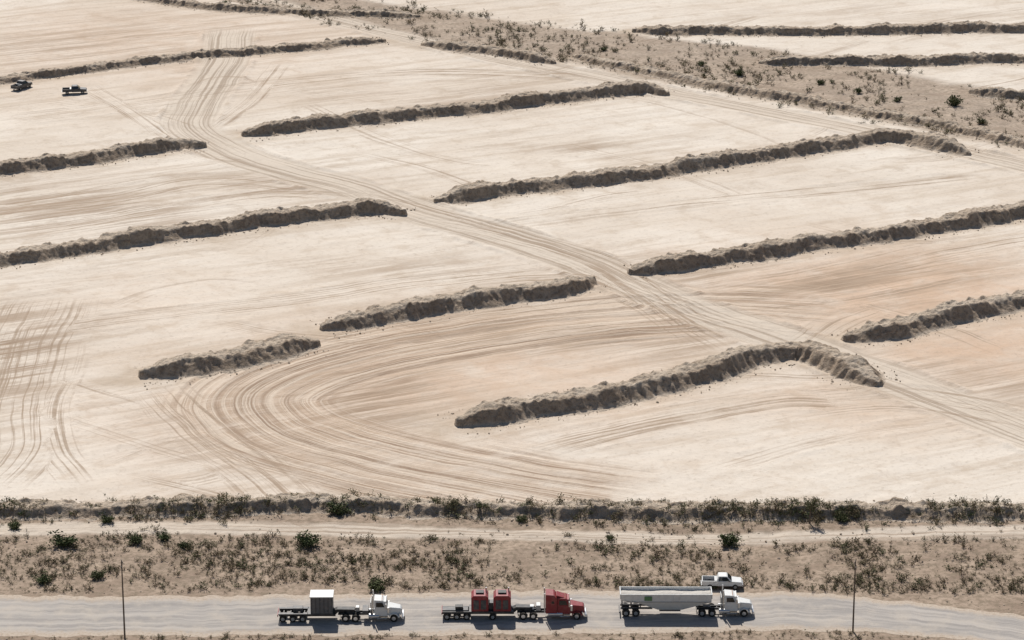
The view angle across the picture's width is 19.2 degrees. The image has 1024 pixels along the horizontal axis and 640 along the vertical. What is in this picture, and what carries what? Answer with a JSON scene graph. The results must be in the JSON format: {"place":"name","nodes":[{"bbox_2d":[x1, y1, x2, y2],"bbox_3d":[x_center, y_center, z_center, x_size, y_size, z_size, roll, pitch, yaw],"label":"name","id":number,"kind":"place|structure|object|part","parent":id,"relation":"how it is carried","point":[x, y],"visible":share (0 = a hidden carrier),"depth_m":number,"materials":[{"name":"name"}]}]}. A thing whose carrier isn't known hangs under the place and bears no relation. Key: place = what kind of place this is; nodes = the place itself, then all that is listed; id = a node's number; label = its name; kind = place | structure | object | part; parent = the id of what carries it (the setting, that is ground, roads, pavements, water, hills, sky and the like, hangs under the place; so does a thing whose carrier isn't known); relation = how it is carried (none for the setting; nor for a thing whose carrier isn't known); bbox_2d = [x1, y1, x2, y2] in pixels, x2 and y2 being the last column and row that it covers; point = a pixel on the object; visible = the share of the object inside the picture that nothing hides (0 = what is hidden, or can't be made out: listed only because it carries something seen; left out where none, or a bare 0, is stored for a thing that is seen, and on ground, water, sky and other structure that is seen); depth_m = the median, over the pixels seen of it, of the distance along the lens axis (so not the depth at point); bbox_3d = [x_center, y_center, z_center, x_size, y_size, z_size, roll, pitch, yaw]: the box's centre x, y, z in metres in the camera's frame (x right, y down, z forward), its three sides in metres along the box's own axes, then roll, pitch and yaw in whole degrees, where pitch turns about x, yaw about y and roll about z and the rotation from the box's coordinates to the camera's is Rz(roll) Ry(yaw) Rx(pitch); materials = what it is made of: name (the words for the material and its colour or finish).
{"place":"outdoors","nodes":[
{"label":"outdoors","id":0,"kind":"place"},
{"bbox_2d":[0,0,1023,639],"bbox_3d":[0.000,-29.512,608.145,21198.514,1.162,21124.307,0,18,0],"label":"ground","id":1,"kind":"structure","parent":0,"point":[88,416],"depth_m":528.83,"materials":[{"name":"beige soil"}]},
{"bbox_2d":[5,519,21,530],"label":"green bush","id":2,"kind":"object","parent":1,"relation":"on","point":[14,524],"visible":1,"depth_m":427.34,"materials":[{"name":"green plant"}]},
{"bbox_2d":[11,80,32,90],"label":"pickup truck","id":3,"kind":"object","parent":1,"relation":"on","point":[20,84],"visible":1,"depth_m":676.14,"materials":[{"name":"metal"}]},
{"bbox_2d":[32,569,52,584],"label":"green bush","id":4,"kind":"object","parent":1,"relation":"on","point":[43,579],"visible":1,"depth_m":408.41,"materials":[{"name":"green plant"}]},
{"bbox_2d":[46,529,77,547],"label":"green bush","id":5,"kind":"object","parent":1,"relation":"on","point":[61,541],"visible":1,"depth_m":421.01,"materials":[{"name":"green plant"}]},
{"bbox_2d":[62,85,86,94],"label":"pickup truck","id":6,"kind":"object","parent":1,"relation":"on","point":[74,88],"visible":1,"depth_m":671.73,"materials":[{"name":"metal"}]},
{"bbox_2d":[88,568,106,579],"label":"green bush","id":7,"kind":"object","parent":1,"relation":"on","point":[99,574],"visible":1,"depth_m":409.78,"materials":[{"name":"green plant"}]},
{"bbox_2d":[0,136,206,176],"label":"dirt berm","id":8,"kind":"structure","parent":1,"relation":"on","point":[44,162],"depth_m":616.55,"materials":[{"name":"brown soil"}]},
{"bbox_2d":[98,512,114,523],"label":"green bush","id":9,"kind":"object","parent":1,"relation":"on","point":[105,519],"visible":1,"depth_m":429.26,"materials":[{"name":"green plant"}]},
{"bbox_2d":[120,559,125,638],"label":"utility pole","id":10,"kind":"object","parent":1,"relation":"on","point":[123,599],"visible":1,"depth_m":389.47,"materials":[{"name":"brown wood"}]},
{"bbox_2d":[126,531,144,543],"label":"green bush","id":11,"kind":"object","parent":1,"relation":"on","point":[137,538],"visible":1,"depth_m":422.09,"materials":[{"name":"green plant"}]},
{"bbox_2d":[154,528,171,540],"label":"green bush","id":12,"kind":"object","parent":1,"relation":"on","point":[162,536],"visible":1,"depth_m":423.23,"materials":[{"name":"green plant"}]},
{"bbox_2d":[177,539,187,547],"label":"green bush","id":13,"kind":"object","parent":1,"relation":"on","point":[180,544],"visible":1,"depth_m":420.36,"materials":[{"name":"green plant"}]},
{"bbox_2d":[0,36,385,84],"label":"dirt berm","id":14,"kind":"structure","parent":1,"relation":"on","point":[140,61],"depth_m":703.28,"materials":[{"name":"brown soil"}]},
{"bbox_2d":[0,198,407,267],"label":"dirt berm","id":15,"kind":"structure","parent":1,"relation":"on","point":[129,238],"depth_m":566.12,"materials":[{"name":"brown soil"}]},
{"bbox_2d":[138,333,320,379],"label":"dirt berm","id":16,"kind":"structure","parent":1,"relation":"on","point":[279,347],"depth_m":493.21,"materials":[{"name":"brown soil"}]},
{"bbox_2d":[132,0,419,18],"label":"dirt berm","id":17,"kind":"structure","parent":1,"relation":"on","point":[222,7],"depth_m":751.58,"materials":[{"name":"brown soil"}]},
{"bbox_2d":[293,529,321,547],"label":"green bush","id":18,"kind":"object","parent":1,"relation":"on","point":[307,541],"visible":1,"depth_m":420.65,"materials":[{"name":"green plant"}]},
{"bbox_2d":[325,501,354,516],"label":"green bush","id":19,"kind":"object","parent":1,"relation":"on","point":[337,510],"visible":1,"depth_m":432.12,"materials":[{"name":"green plant"}]},
{"bbox_2d":[365,575,387,592],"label":"green bush","id":20,"kind":"object","parent":1,"relation":"on","point":[373,583],"visible":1,"depth_m":406.13,"materials":[{"name":"green plant"}]},
{"bbox_2d":[241,79,669,136],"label":"dirt berm","id":21,"kind":"structure","parent":1,"relation":"on","point":[506,102],"depth_m":654.06,"materials":[{"name":"brown soil"}]},
{"bbox_2d":[319,275,598,331],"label":"dirt berm","id":22,"kind":"structure","parent":1,"relation":"on","point":[470,298],"depth_m":522.88,"materials":[{"name":"brown soil"}]},
{"bbox_2d":[9,627,966,639],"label":"roadside shrubs","id":23,"kind":"object","parent":1,"relation":"on","point":[225,634],"visible":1,"depth_m":391.29,"materials":[{"name":"brown plant"}]},
{"bbox_2d":[420,40,556,63],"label":"dirt berm","id":24,"kind":"structure","parent":1,"relation":"on","point":[467,47],"depth_m":709.86,"materials":[{"name":"brown soil"}]},
{"bbox_2d":[0,492,1023,524],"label":"dirt berm","id":25,"kind":"structure","parent":1,"relation":"on","point":[424,509],"depth_m":431.97,"materials":[{"name":"brown soil"}]},
{"bbox_2d":[0,488,1023,534],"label":"berm brush","id":26,"kind":"object","parent":25,"relation":"on","point":[453,503],"visible":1,"depth_m":431.64,"materials":[{"name":"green plant"}]},
{"bbox_2d":[833,511,849,521],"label":"green bush","id":27,"kind":"object","parent":25,"relation":"on","point":[841,518],"visible":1,"depth_m":429.59,"materials":[{"name":"green plant"}]},
{"bbox_2d":[0,521,1023,593],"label":"desert shrubs","id":28,"kind":"object","parent":1,"relation":"on","point":[612,542],"visible":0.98,"depth_m":414.14,"materials":[{"name":"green plant"}]},
{"bbox_2d":[0,532,1023,639],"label":"stones","id":29,"kind":"object","parent":1,"relation":"on","point":[526,572],"visible":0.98,"depth_m":414.44,"materials":[{"name":"beige stone"}]},
{"bbox_2d":[1,2,1023,526],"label":"dirt clods","id":30,"kind":"object","parent":1,"relation":"on","point":[515,302],"visible":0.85,"depth_m":554.67,"materials":[{"name":"brown soil"}]},
{"bbox_2d":[515,513,526,522],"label":"green bush","id":31,"kind":"object","parent":1,"relation":"on","point":[519,517],"visible":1,"depth_m":429.76,"materials":[{"name":"green plant"}]},
{"bbox_2d":[604,534,614,539],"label":"green bush","id":32,"kind":"object","parent":1,"relation":"on","point":[609,537],"visible":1,"depth_m":423.29,"materials":[{"name":"green plant"}]},
{"bbox_2d":[228,0,1023,146],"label":"wash shrubs","id":33,"kind":"object","parent":1,"relation":"on","point":[502,41],"visible":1,"depth_m":707.41,"materials":[{"name":"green plant"}]},
{"bbox_2d":[454,339,885,427],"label":"dirt berm","id":34,"kind":"structure","parent":1,"relation":"on","point":[730,362],"depth_m":483.08,"materials":[{"name":"brown soil"}]},
{"bbox_2d":[433,128,971,203],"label":"dirt berm","id":35,"kind":"structure","parent":1,"relation":"on","point":[483,190],"depth_m":610.67,"materials":[{"name":"brown soil"}]},
{"bbox_2d":[697,61,707,65],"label":"green bush","id":36,"kind":"object","parent":1,"relation":"on","point":[701,62],"visible":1,"depth_m":698.73,"materials":[{"name":"green plant"}]},
{"bbox_2d":[701,572,742,589],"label":"pickup truck","id":37,"kind":"object","parent":1,"relation":"on","point":[723,579],"visible":0.95,"depth_m":406.22,"materials":[{"name":"white paint"}]},
{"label":"side window","id":38,"kind":"part","parent":37,"relation":"part of","materials":[{"name":"black glass"}]},
{"bbox_2d":[717,531,743,545],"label":"green bush","id":39,"kind":"object","parent":1,"relation":"on","point":[731,539],"visible":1,"depth_m":420.82,"materials":[{"name":"green plant"}]},
{"bbox_2d":[733,66,745,75],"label":"green bush","id":40,"kind":"object","parent":1,"relation":"on","point":[739,72],"visible":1,"depth_m":689.13,"materials":[{"name":"green plant"}]},
{"bbox_2d":[572,54,1023,147],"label":"dirt berm","id":41,"kind":"structure","parent":1,"relation":"on","point":[883,114],"depth_m":664.54,"materials":[{"name":"brown soil"}]},
{"bbox_2d":[800,496,819,522],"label":"desert tree","id":42,"kind":"object","parent":1,"relation":"on","point":[810,507],"visible":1,"depth_m":428.19,"materials":[{"name":"green plant"}]},
{"bbox_2d":[816,79,825,84],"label":"green bush","id":43,"kind":"object","parent":1,"relation":"on","point":[819,81],"visible":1,"depth_m":680.41,"materials":[{"name":"green plant"}]},
{"bbox_2d":[627,200,1023,276],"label":"dirt berm","id":44,"kind":"structure","parent":1,"relation":"on","point":[766,250],"depth_m":558.58,"materials":[{"name":"brown soil"}]},
{"bbox_2d":[632,20,1023,36],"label":"dirt berm","id":45,"kind":"structure","parent":1,"relation":"on","point":[960,27],"depth_m":729.17,"materials":[{"name":"brown soil"}]},
{"bbox_2d":[852,560,856,631],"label":"utility pole","id":46,"kind":"object","parent":1,"relation":"on","point":[854,597],"visible":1,"depth_m":391.86,"materials":[{"name":"brown wood"}]},
{"bbox_2d":[758,51,1023,67],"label":"dirt berm","id":47,"kind":"structure","parent":1,"relation":"on","point":[905,60],"depth_m":698.69,"materials":[{"name":"brown soil"}]},
{"bbox_2d":[892,96,901,101],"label":"green bush","id":48,"kind":"object","parent":1,"relation":"on","point":[898,99],"visible":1,"depth_m":665.47,"materials":[{"name":"green plant"}]},
{"bbox_2d":[841,289,1023,342],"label":"dirt berm","id":49,"kind":"structure","parent":1,"relation":"on","point":[950,314],"depth_m":513.74,"materials":[{"name":"brown soil"}]},
{"bbox_2d":[944,92,964,105],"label":"green bush","id":50,"kind":"object","parent":1,"relation":"on","point":[952,100],"visible":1,"depth_m":661.36,"materials":[{"name":"green plant"}]},
{"bbox_2d":[976,118,988,124],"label":"green bush","id":51,"kind":"object","parent":1,"relation":"on","point":[982,120],"visible":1,"depth_m":646.47,"materials":[{"name":"green plant"}]},
{"bbox_2d":[968,87,1023,100],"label":"dirt berm","id":52,"kind":"structure","parent":1,"relation":"on","point":[999,92],"depth_m":668.64,"materials":[{"name":"brown soil"}]},
{"bbox_2d":[0,589,1023,639],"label":"road","id":53,"kind":"structure","parent":0,"point":[72,616],"depth_m":397.17,"materials":[{"name":"grey asphalt"}]},
{"bbox_2d":[277,590,403,621],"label":"semi truck with equipment trailer","id":54,"kind":"object","parent":53,"relation":"on","point":[321,602],"visible":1,"depth_m":395.83,"materials":[{"name":"metal"}]},
{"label":"side window","id":55,"kind":"part","parent":54,"relation":"part of","materials":[{"name":"black glass"}]},
{"bbox_2d":[441,587,586,619],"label":"semi truck with module trailer","id":56,"kind":"object","parent":53,"relation":"on","point":[559,604],"visible":1,"depth_m":396.46,"materials":[{"name":"metal"}]},
{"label":"side window","id":57,"kind":"part","parent":56,"relation":"part of","materials":[{"name":"black glass"}]},
{"bbox_2d":[619,585,753,616],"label":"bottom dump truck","id":58,"kind":"object","parent":53,"relation":"on","point":[671,598],"visible":1,"depth_m":397.47,"materials":[{"name":"metal"}]}
]}

